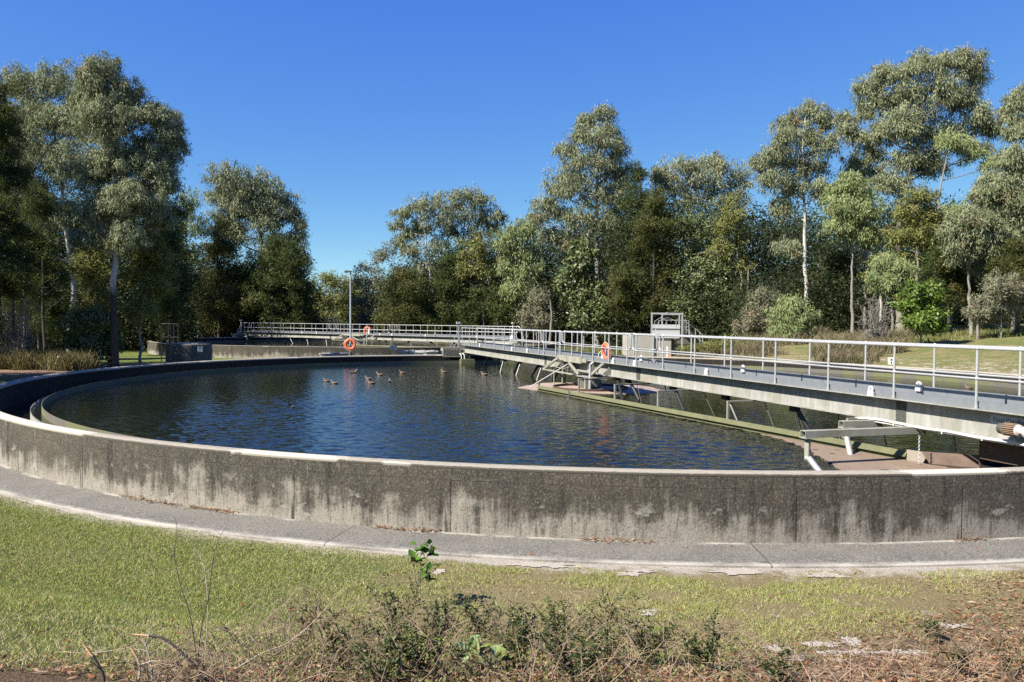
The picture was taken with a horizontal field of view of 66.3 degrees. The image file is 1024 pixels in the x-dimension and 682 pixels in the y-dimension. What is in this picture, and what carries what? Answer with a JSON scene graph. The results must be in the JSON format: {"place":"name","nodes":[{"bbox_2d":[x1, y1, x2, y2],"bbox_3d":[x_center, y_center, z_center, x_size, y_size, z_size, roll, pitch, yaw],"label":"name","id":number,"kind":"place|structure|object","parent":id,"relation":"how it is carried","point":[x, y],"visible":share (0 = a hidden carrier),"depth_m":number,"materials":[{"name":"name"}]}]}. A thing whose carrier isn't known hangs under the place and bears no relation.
{"place":"outdoors","nodes":[
{"label":"outdoors","id":0,"kind":"place"},
{"bbox_2d":[0,282,51,358],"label":"dead shrub","id":1,"kind":"object","parent":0,"point":[18,341],"visible":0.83,"depth_m":45.32,"materials":[{"name":"grey plant"}]},
{"bbox_2d":[0,324,1023,681],"bbox_3d":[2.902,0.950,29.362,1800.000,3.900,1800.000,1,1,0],"label":"ground","id":2,"kind":"structure","parent":0,"point":[990,360],"depth_m":8.52,"materials":[{"name":"plant"}]},
{"bbox_2d":[0,184,22,280],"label":"shade tree","id":3,"kind":"object","parent":2,"relation":"on","point":[6,246],"visible":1,"depth_m":37.20,"materials":[{"name":"green plant"}]},
{"bbox_2d":[0,72,47,308],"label":"she oak","id":4,"kind":"object","parent":2,"relation":"on","point":[12,176],"visible":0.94,"depth_m":43.94,"materials":[{"name":"green plant"}]},
{"bbox_2d":[0,178,84,348],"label":"she oak","id":5,"kind":"object","parent":2,"relation":"on","point":[39,205],"visible":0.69,"depth_m":54.23,"materials":[{"name":"green plant"}]},
{"bbox_2d":[32,261,65,349],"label":"slim tree","id":6,"kind":"object","parent":2,"relation":"on","point":[43,329],"visible":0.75,"depth_m":52.95,"materials":[{"name":"brown plant"}]},
{"bbox_2d":[0,56,107,350],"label":"gum tree","id":7,"kind":"object","parent":2,"relation":"on","point":[40,112],"visible":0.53,"depth_m":58.96,"materials":[{"name":"green plant"}]},
{"bbox_2d":[0,345,107,370],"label":"rank grass","id":8,"kind":"structure","parent":2,"relation":"on","point":[41,359],"depth_m":43.67,"materials":[{"name":"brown plant"}]},
{"bbox_2d":[54,302,124,364],"bbox_3d":[-25.159,-0.249,46.832,3.956,4.216,2.928,1,1,0],"label":"broadleaf shrub","id":9,"kind":"object","parent":2,"relation":"on","point":[87,328],"visible":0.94,"depth_m":46.24,"materials":[{"name":"green plant"}]},
{"bbox_2d":[65,226,119,315],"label":"young tree","id":10,"kind":"object","parent":2,"relation":"on","point":[83,265],"visible":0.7,"depth_m":49.47,"materials":[{"name":"green plant"}]},
{"bbox_2d":[81,641,105,681],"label":"bare shoot","id":11,"kind":"object","parent":2,"relation":"on","point":[98,666],"visible":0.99,"depth_m":4.41,"materials":[{"name":"plant"}]},
{"bbox_2d":[0,174,216,352],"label":"woodland","id":12,"kind":"object","parent":2,"relation":"on","point":[130,336],"visible":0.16,"depth_m":70.69,"materials":[{"name":"green plant"}]},
{"bbox_2d":[51,49,193,366],"bbox_3d":[-23.056,-7.484,46.115,8.080,18.810,5.316,1,1,0],"label":"gum tree","id":13,"kind":"object","parent":2,"relation":"on","point":[151,158],"visible":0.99,"depth_m":45.73,"materials":[{"name":"green plant"}]},
{"bbox_2d":[117,216,183,364],"bbox_3d":[-22.764,-3.100,48.704,4.533,9.947,3.738,1,1,20],"label":"young tree","id":14,"kind":"object","parent":2,"relation":"on","point":[151,276],"visible":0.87,"depth_m":48.33,"materials":[{"name":"green plant"}]},
{"bbox_2d":[131,193,206,342],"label":"she oak","id":15,"kind":"object","parent":2,"relation":"on","point":[172,302],"visible":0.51,"depth_m":65.50,"materials":[{"name":"green plant"}]},
{"bbox_2d":[133,633,208,681],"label":"bare shoot","id":16,"kind":"object","parent":2,"relation":"on","point":[179,650],"visible":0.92,"depth_m":4.74,"materials":[{"name":"plant"}]},
{"bbox_2d":[161,519,200,665],"bbox_3d":[-2.233,1.720,5.363,0.288,1.021,0.150,1,1,12],"label":"bare shoot","id":17,"kind":"object","parent":2,"relation":"on","point":[183,591],"visible":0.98,"depth_m":5.31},
{"bbox_2d":[165,342,211,362],"bbox_3d":[-21.865,0.853,53.040,2.920,1.460,2.920,1,1,0],"label":"valve pit","id":18,"kind":"object","parent":2,"relation":"on","point":[182,352],"visible":0.88,"depth_m":51.81,"materials":[{"name":"concrete"}]},
{"bbox_2d":[169,185,211,319],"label":"gum tree","id":19,"kind":"object","parent":2,"relation":"on","point":[198,229],"visible":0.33,"depth_m":97.51,"materials":[{"name":"green plant"}]},
{"bbox_2d":[197,527,225,661],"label":"bare shoot","id":20,"kind":"object","parent":2,"relation":"on","point":[208,593],"visible":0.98,"depth_m":5.37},
{"bbox_2d":[190,211,256,337],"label":"she oak","id":21,"kind":"object","parent":2,"relation":"on","point":[224,250],"visible":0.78,"depth_m":100.69,"materials":[{"name":"green plant"}]},
{"bbox_2d":[182,259,272,337],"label":"she oak","id":22,"kind":"object","parent":2,"relation":"on","point":[254,317],"visible":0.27,"depth_m":103.32,"materials":[{"name":"green plant"}]},
{"bbox_2d":[198,158,316,336],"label":"gum tree","id":23,"kind":"object","parent":2,"relation":"on","point":[258,204],"visible":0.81,"depth_m":104.34,"materials":[{"name":"green plant"}]},
{"bbox_2d":[231,230,316,330],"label":"she oak","id":24,"kind":"object","parent":2,"relation":"on","point":[278,306],"visible":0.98,"depth_m":100.86,"materials":[{"name":"green plant"}]},
{"bbox_2d":[179,252,380,337],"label":"woodland","id":25,"kind":"object","parent":2,"relation":"on","point":[316,320],"visible":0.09,"depth_m":111.17,"materials":[{"name":"green plant"}]},
{"bbox_2d":[285,589,324,651],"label":"shrub","id":26,"kind":"object","parent":2,"relation":"on","point":[303,625],"visible":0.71,"depth_m":6.07,"materials":[{"name":"green plant"}]},
{"bbox_2d":[306,269,351,331],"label":"wattle tree","id":27,"kind":"object","parent":2,"relation":"on","point":[330,280],"visible":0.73,"depth_m":127.62,"materials":[{"name":"green plant"}]},
{"bbox_2d":[313,307,346,331],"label":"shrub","id":28,"kind":"object","parent":2,"relation":"on","point":[337,325],"visible":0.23,"depth_m":118.45,"materials":[{"name":"green plant"}]},
{"bbox_2d":[309,602,375,669],"bbox_3d":[-1.184,2.080,5.467,0.446,0.507,0.350,0,1,-22],"label":"shrub","id":29,"kind":"object","parent":2,"relation":"on","point":[332,645],"visible":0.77,"depth_m":5.45,"materials":[{"name":"green plant"}]},
{"bbox_2d":[147,337,554,358],"bbox_3d":[-14.807,0.605,77.038,38.164,1.254,38.164,0,1,-10],"label":"clarifier tank","id":30,"kind":"object","parent":2,"relation":"on","point":[231,351],"visible":0.32,"depth_m":58.94,"materials":[{"name":"concrete"}]},
{"bbox_2d":[210,341,524,346],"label":"water","id":31,"kind":"structure","parent":30,"relation":"in","point":[323,343],"depth_m":82.26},
{"bbox_2d":[231,319,527,346],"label":"scraper bridge","id":32,"kind":"structure","parent":30,"relation":"on","point":[385,337],"depth_m":75.09,"materials":[{"name":"paint"}]},
{"bbox_2d":[330,270,372,331],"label":"wattle tree","id":33,"kind":"object","parent":2,"relation":"on","point":[346,314],"visible":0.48,"depth_m":131.93,"materials":[{"name":"green plant"}]},
{"bbox_2d":[347,240,396,331],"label":"tree","id":34,"kind":"object","parent":2,"relation":"on","point":[378,260],"visible":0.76,"depth_m":111.58,"materials":[{"name":"green plant"}]},
{"bbox_2d":[335,623,410,681],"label":"shrub","id":35,"kind":"object","parent":2,"relation":"on","point":[393,648],"visible":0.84,"depth_m":4.96,"materials":[{"name":"green plant"}]},
{"bbox_2d":[360,565,438,646],"bbox_3d":[-0.938,2.228,6.395,0.650,0.750,0.422,1,1,0],"label":"shrub","id":36,"kind":"object","parent":2,"relation":"on","point":[388,604],"visible":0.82,"depth_m":6.44,"materials":[{"name":"green plant"}]},
{"bbox_2d":[370,262,437,332],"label":"she oak","id":37,"kind":"object","parent":2,"relation":"on","point":[400,303],"visible":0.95,"depth_m":100.27,"materials":[{"name":"green plant"}]},
{"bbox_2d":[385,188,460,331],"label":"gum tree","id":38,"kind":"object","parent":2,"relation":"on","point":[417,229],"visible":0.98,"depth_m":103.25,"materials":[{"name":"green plant"}]},
{"bbox_2d":[405,539,441,608],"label":"sapling","id":39,"kind":"object","parent":2,"relation":"on","point":[416,558],"visible":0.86,"depth_m":7.99,"materials":[{"name":"green plant"}]},
{"bbox_2d":[408,350,438,354],"bbox_3d":[-6.434,1.170,55.629,2.440,1.040,2.470,1,1,0],"label":"round chamber","id":40,"kind":"object","parent":2,"relation":"on","point":[422,352],"visible":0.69,"depth_m":54.70,"materials":[{"name":"concrete"}]},
{"bbox_2d":[366,618,484,678],"bbox_3d":[-0.601,2.079,5.236,0.728,0.429,0.486,0,1,-26],"label":"shrub","id":41,"kind":"object","parent":2,"relation":"on","point":[408,656],"visible":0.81,"depth_m":5.22,"materials":[{"name":"green plant"}]},
{"bbox_2d":[408,628,450,659],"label":"vine shoot","id":42,"kind":"object","parent":2,"relation":"on","point":[421,645],"visible":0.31,"depth_m":5.85,"materials":[{"name":"green plant"}]},
{"bbox_2d":[415,592,456,646],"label":"shrub","id":43,"kind":"object","parent":2,"relation":"on","point":[436,612],"visible":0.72,"depth_m":6.68,"materials":[{"name":"green plant"}]},
{"bbox_2d":[413,249,491,333],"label":"she oak","id":44,"kind":"object","parent":2,"relation":"on","point":[441,284],"visible":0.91,"depth_m":99.89,"materials":[{"name":"green plant"}]},
{"bbox_2d":[435,183,509,334],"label":"gum tree","id":45,"kind":"object","parent":2,"relation":"on","point":[479,199],"visible":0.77,"depth_m":104.64,"materials":[{"name":"green plant"}]},
{"bbox_2d":[450,228,504,335],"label":"wattle tree","id":46,"kind":"object","parent":2,"relation":"on","point":[463,273],"visible":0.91,"depth_m":98.31,"materials":[{"name":"green plant"}]},
{"bbox_2d":[453,592,504,645],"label":"shrub","id":47,"kind":"object","parent":2,"relation":"on","point":[470,616],"visible":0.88,"depth_m":6.61,"materials":[{"name":"green plant"}]},
{"bbox_2d":[454,634,510,670],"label":"leaf plant","id":48,"kind":"object","parent":2,"relation":"on","point":[494,648],"visible":0.52,"depth_m":5.56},
{"bbox_2d":[451,277,534,334],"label":"she oak","id":49,"kind":"object","parent":2,"relation":"on","point":[497,307],"visible":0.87,"depth_m":98.50,"materials":[{"name":"green plant"}]},
{"bbox_2d":[357,205,629,344],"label":"woodland","id":50,"kind":"object","parent":2,"relation":"on","point":[551,269],"visible":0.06,"depth_m":107.98,"materials":[{"name":"green plant"}]},
{"bbox_2d":[0,354,1023,542],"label":"clarifier tank","id":51,"kind":"object","parent":2,"relation":"on","point":[765,506],"visible":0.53,"depth_m":10.70,"materials":[{"name":"concrete"}]},
{"bbox_2d":[1,364,1023,470],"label":"water","id":52,"kind":"structure","parent":51,"relation":"in","point":[465,413],"depth_m":19.66,"materials":[{"name":"liquid"}]},
{"bbox_2d":[518,382,659,393],"bbox_3d":[3.116,1.773,29.696,5.174,0.024,4.335,1,1,25],"label":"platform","id":53,"kind":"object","parent":52,"relation":"on","point":[644,389],"visible":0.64,"depth_m":29.33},
{"bbox_2d":[761,434,955,469],"bbox_3d":[5.621,2.153,14.506,2.694,0.024,5.429,0,1,-27],"label":"scum","id":54,"kind":"object","parent":52,"relation":"on","point":[841,459],"visible":0.55,"depth_m":14.12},
{"bbox_2d":[553,361,627,391],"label":"support frame","id":55,"kind":"structure","parent":51,"relation":"on","point":[591,385],"depth_m":29.04,"materials":[{"name":"metal"}]},
{"bbox_2d":[441,322,1023,469],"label":"scraper bridge","id":56,"kind":"structure","parent":51,"relation":"on","point":[918,408],"depth_m":17.16,"materials":[{"name":"metal"}]},
{"bbox_2d":[922,440,1023,467],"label":"scum box","id":57,"kind":"object","parent":51,"relation":"attached to","point":[995,455],"visible":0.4,"depth_m":13.42,"materials":[{"name":"brown metal"}]},
{"bbox_2d":[0,494,1023,681],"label":"fallen leaves","id":58,"kind":"object","parent":2,"relation":"on","point":[964,672],"visible":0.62,"depth_m":6.09,"materials":[{"name":"brown plant"}]},
{"bbox_2d":[490,206,548,338],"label":"gum tree","id":59,"kind":"object","parent":2,"relation":"on","point":[507,267],"visible":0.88,"depth_m":95.87,"materials":[{"name":"green plant"}]},
{"bbox_2d":[212,597,831,681],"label":"undergrowth","id":60,"kind":"object","parent":2,"relation":"on","point":[452,668],"visible":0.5,"depth_m":5.38,"materials":[{"name":"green plant"}]},
{"bbox_2d":[498,601,555,671],"bbox_3d":[0.087,2.141,5.659,0.380,0.532,0.355,0,1,-26],"label":"shrub","id":61,"kind":"object","parent":2,"relation":"on","point":[518,622],"visible":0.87,"depth_m":5.64,"materials":[{"name":"green plant"}]},
{"bbox_2d":[508,283,556,340],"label":"grey shrub","id":62,"kind":"object","parent":2,"relation":"on","point":[540,320],"visible":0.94,"depth_m":91.43,"materials":[{"name":"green plant"}]},
{"bbox_2d":[532,594,585,647],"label":"shrub","id":63,"kind":"object","parent":2,"relation":"on","point":[553,610],"visible":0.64,"depth_m":6.67,"materials":[{"name":"green plant"}]},
{"bbox_2d":[97,572,1023,681],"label":"dry stems","id":64,"kind":"object","parent":2,"relation":"on","point":[178,673],"visible":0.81,"depth_m":5.52,"materials":[{"name":"plant"}]},
{"bbox_2d":[523,99,637,346],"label":"gum tree","id":65,"kind":"object","parent":2,"relation":"on","point":[603,137],"visible":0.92,"depth_m":80.73,"materials":[{"name":"green plant"}]},
{"bbox_2d":[538,616,623,681],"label":"shrub","id":66,"kind":"object","parent":2,"relation":"on","point":[591,660],"visible":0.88,"depth_m":5.13,"materials":[{"name":"green plant"}]},
{"bbox_2d":[550,233,622,348],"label":"broadleaf tree","id":67,"kind":"object","parent":2,"relation":"on","point":[579,277],"visible":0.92,"depth_m":77.32,"materials":[{"name":"green plant"}]},
{"bbox_2d":[575,587,651,664],"bbox_3d":[0.782,2.275,6.180,0.550,0.644,0.333,0,1,-16],"label":"shrub","id":68,"kind":"object","parent":2,"relation":"on","point":[613,631],"visible":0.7,"depth_m":6.17,"materials":[{"name":"green plant"}]},
{"bbox_2d":[606,159,665,331],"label":"she oak","id":69,"kind":"object","parent":2,"relation":"on","point":[630,188],"visible":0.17,"depth_m":79.39,"materials":[{"name":"green plant"}]},
{"bbox_2d":[602,183,686,331],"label":"she oak","id":70,"kind":"object","parent":2,"relation":"on","point":[659,223],"visible":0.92,"depth_m":73.34,"materials":[{"name":"green plant"}]},
{"bbox_2d":[616,611,680,663],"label":"shrub","id":71,"kind":"object","parent":2,"relation":"on","point":[640,640],"visible":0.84,"depth_m":6.24,"materials":[{"name":"green plant"}]},
{"bbox_2d":[622,312,702,356],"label":"cabinet","id":72,"kind":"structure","parent":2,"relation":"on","point":[645,342],"depth_m":64.22,"materials":[{"name":"grey metal"}]},
{"bbox_2d":[665,206,713,262],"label":"gum tree","id":73,"kind":"object","parent":2,"relation":"on","point":[693,238],"visible":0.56,"depth_m":76.76,"materials":[{"name":"green plant"}]},
{"bbox_2d":[432,562,969,661],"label":"sand","id":74,"kind":"structure","parent":2,"relation":"on","point":[735,571],"depth_m":9.13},
{"bbox_2d":[646,149,756,273],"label":"gum tree","id":75,"kind":"object","parent":2,"relation":"on","point":[691,170],"visible":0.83,"depth_m":84.90,"materials":[{"name":"green plant"}]},
{"bbox_2d":[678,609,725,670],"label":"shrub","id":76,"kind":"object","parent":2,"relation":"on","point":[695,652],"visible":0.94,"depth_m":6.12,"materials":[{"name":"green plant"}]},
{"bbox_2d":[663,250,746,334],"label":"broadleaf tree","id":77,"kind":"object","parent":2,"relation":"on","point":[706,262],"visible":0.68,"depth_m":71.19,"materials":[{"name":"green plant"}]},
{"bbox_2d":[675,333,749,355],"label":"scrambling shrub","id":78,"kind":"object","parent":2,"relation":"on","point":[707,346],"visible":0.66,"depth_m":51.24,"materials":[{"name":"green plant"}]},
{"bbox_2d":[702,189,757,298],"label":"wattle tree","id":79,"kind":"object","parent":2,"relation":"on","point":[731,222],"visible":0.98,"depth_m":71.44,"materials":[{"name":"green plant"}]},
{"bbox_2d":[729,284,781,336],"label":"green shrub","id":80,"kind":"object","parent":2,"relation":"on","point":[752,318],"visible":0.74,"depth_m":59.88,"materials":[{"name":"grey plant"}]},
{"bbox_2d":[751,639,804,681],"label":"shrub","id":81,"kind":"object","parent":2,"relation":"on","point":[765,665],"visible":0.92,"depth_m":5.57,"materials":[{"name":"green plant"}]},
{"bbox_2d":[672,343,891,363],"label":"rank grass","id":82,"kind":"structure","parent":2,"relation":"on","point":[852,356],"depth_m":44.83,"materials":[{"name":"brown plant"}]},
{"bbox_2d":[763,292,825,342],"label":"green shrub","id":83,"kind":"object","parent":2,"relation":"on","point":[790,313],"visible":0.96,"depth_m":55.40,"materials":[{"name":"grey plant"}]},
{"bbox_2d":[742,93,848,305],"bbox_3d":[22.460,-9.984,62.773,8.137,19.679,4.538,1,1,0],"label":"gum tree","id":84,"kind":"object","parent":2,"relation":"on","point":[763,164],"visible":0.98,"depth_m":62.28,"materials":[{"name":"green plant"}]},
{"bbox_2d":[586,172,1023,351],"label":"woodland","id":85,"kind":"object","parent":2,"relation":"on","point":[790,277],"visible":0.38,"depth_m":74.29,"materials":[{"name":"green plant"}]},
{"bbox_2d":[809,245,863,321],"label":"she oak","id":86,"kind":"object","parent":2,"relation":"on","point":[842,254],"visible":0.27,"depth_m":67.33,"materials":[{"name":"green plant"}]},
{"bbox_2d":[812,168,887,333],"bbox_3d":[25.541,-6.591,59.675,5.866,12.890,4.160,1,1,0],"label":"wattle tree","id":87,"kind":"object","parent":2,"relation":"on","point":[852,207],"visible":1,"depth_m":59.11,"materials":[{"name":"green plant"}]},
{"bbox_2d":[831,101,889,325],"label":"gum tree","id":88,"kind":"object","parent":2,"relation":"on","point":[855,162],"visible":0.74,"depth_m":65.18,"materials":[{"name":"green plant"}]},
{"bbox_2d":[852,295,898,339],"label":"dead shrub","id":89,"kind":"object","parent":2,"relation":"on","point":[872,330],"visible":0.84,"depth_m":48.92,"materials":[{"name":"grey plant"}]},
{"bbox_2d":[858,248,922,329],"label":"gum tree","id":90,"kind":"object","parent":2,"relation":"on","point":[890,270],"visible":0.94,"depth_m":53.31,"materials":[{"name":"green plant"}]},
{"bbox_2d":[877,180,949,332],"bbox_3d":[29.316,-5.967,56.980,5.238,11.522,4.138,1,1,0],"label":"wattle tree","id":91,"kind":"object","parent":2,"relation":"on","point":[912,232],"visible":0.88,"depth_m":56.22,"materials":[{"name":"green plant"}]},
{"bbox_2d":[886,278,953,342],"bbox_3d":[25.101,-1.630,48.000,3.368,4.617,3.075,0,2,-33],"label":"broadleaf shrub","id":92,"kind":"object","parent":2,"relation":"on","point":[922,308],"visible":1,"depth_m":47.61,"materials":[{"name":"green plant"}]},
{"bbox_2d":[918,619,942,642],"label":"shrub","id":93,"kind":"object","parent":2,"relation":"on","point":[928,626],"visible":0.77,"depth_m":7.27,"materials":[{"name":"green plant"}]},
{"bbox_2d":[846,41,1017,330],"bbox_3d":[32.036,-11.467,59.921,13.197,22.210,6.270,1,1,0],"label":"gum tree","id":94,"kind":"object","parent":2,"relation":"on","point":[895,103],"visible":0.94,"depth_m":59.20,"materials":[{"name":"green plant"}]},
{"bbox_2d":[919,227,987,332],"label":"she oak","id":95,"kind":"object","parent":2,"relation":"on","point":[952,279],"visible":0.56,"depth_m":55.23,"materials":[{"name":"green plant"}]},
{"bbox_2d":[928,633,995,678],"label":"shrub","id":96,"kind":"object","parent":2,"relation":"on","point":[949,657],"visible":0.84,"depth_m":5.77,"materials":[{"name":"green plant"}]},
{"bbox_2d":[930,124,998,328],"bbox_3d":[33.067,-8.279,57.891,6.174,15.622,3.477,0,1,-16],"label":"gum tree","id":97,"kind":"object","parent":2,"relation":"on","point":[962,149],"visible":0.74,"depth_m":57.71,"materials":[{"name":"green plant"}]},
{"bbox_2d":[905,323,1023,343],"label":"rank grass","id":98,"kind":"structure","parent":2,"relation":"on","point":[990,332],"depth_m":52.11,"materials":[{"name":"green plant"}]},
{"bbox_2d":[934,200,1011,334],"bbox_3d":[31.058,-4.744,52.763,5.028,9.311,3.264,1,1,0],"label":"gum tree","id":99,"kind":"object","parent":2,"relation":"on","point":[967,232],"visible":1,"depth_m":52.33,"materials":[{"name":"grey plant"}]},
{"bbox_2d":[959,81,1023,331],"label":"gum tree","id":100,"kind":"object","parent":2,"relation":"on","point":[1002,192],"visible":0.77,"depth_m":53.33,"materials":[{"name":"green plant"}]},
{"bbox_2d":[960,267,1023,337],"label":"grey shrub","id":101,"kind":"object","parent":2,"relation":"on","point":[1000,311],"visible":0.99,"depth_m":49.80,"materials":[{"name":"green plant"}]},
{"bbox_2d":[981,236,1023,333],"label":"she oak","id":102,"kind":"object","parent":2,"relation":"on","point":[1013,261],"visible":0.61,"depth_m":51.83,"materials":[{"name":"green plant"}]},
{"bbox_2d":[988,634,1023,678],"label":"shrub","id":103,"kind":"object","parent":2,"relation":"on","point":[1005,649],"visible":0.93,"depth_m":5.86,"materials":[{"name":"beige plant"}]},
{"bbox_2d":[0,494,1023,681],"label":"lawn grass","id":104,"kind":"structure","parent":0,"point":[27,600],"depth_m":8.44,"materials":[{"name":"green plant"}]},
{"bbox_2d":[0,464,1023,567],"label":"path","id":105,"kind":"structure","parent":0,"point":[43,491],"depth_m":10.24,"materials":[{"name":"concrete"}]},
{"bbox_2d":[0,0,1023,318],"label":"sky","id":106,"kind":"structure","parent":0,"point":[360,107],"materials":[{"name":"blue"}]},
{"bbox_2d":[557,346,625,355],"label":"rank grass","id":107,"kind":"structure","parent":0,"point":[589,350],"depth_m":72.62,"materials":[{"name":"green plant"}]},
{"bbox_2d":[713,324,919,356],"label":"rank grass","id":108,"kind":"structure","parent":0,"point":[900,335],"depth_m":50.25,"materials":[{"name":"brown plant"}]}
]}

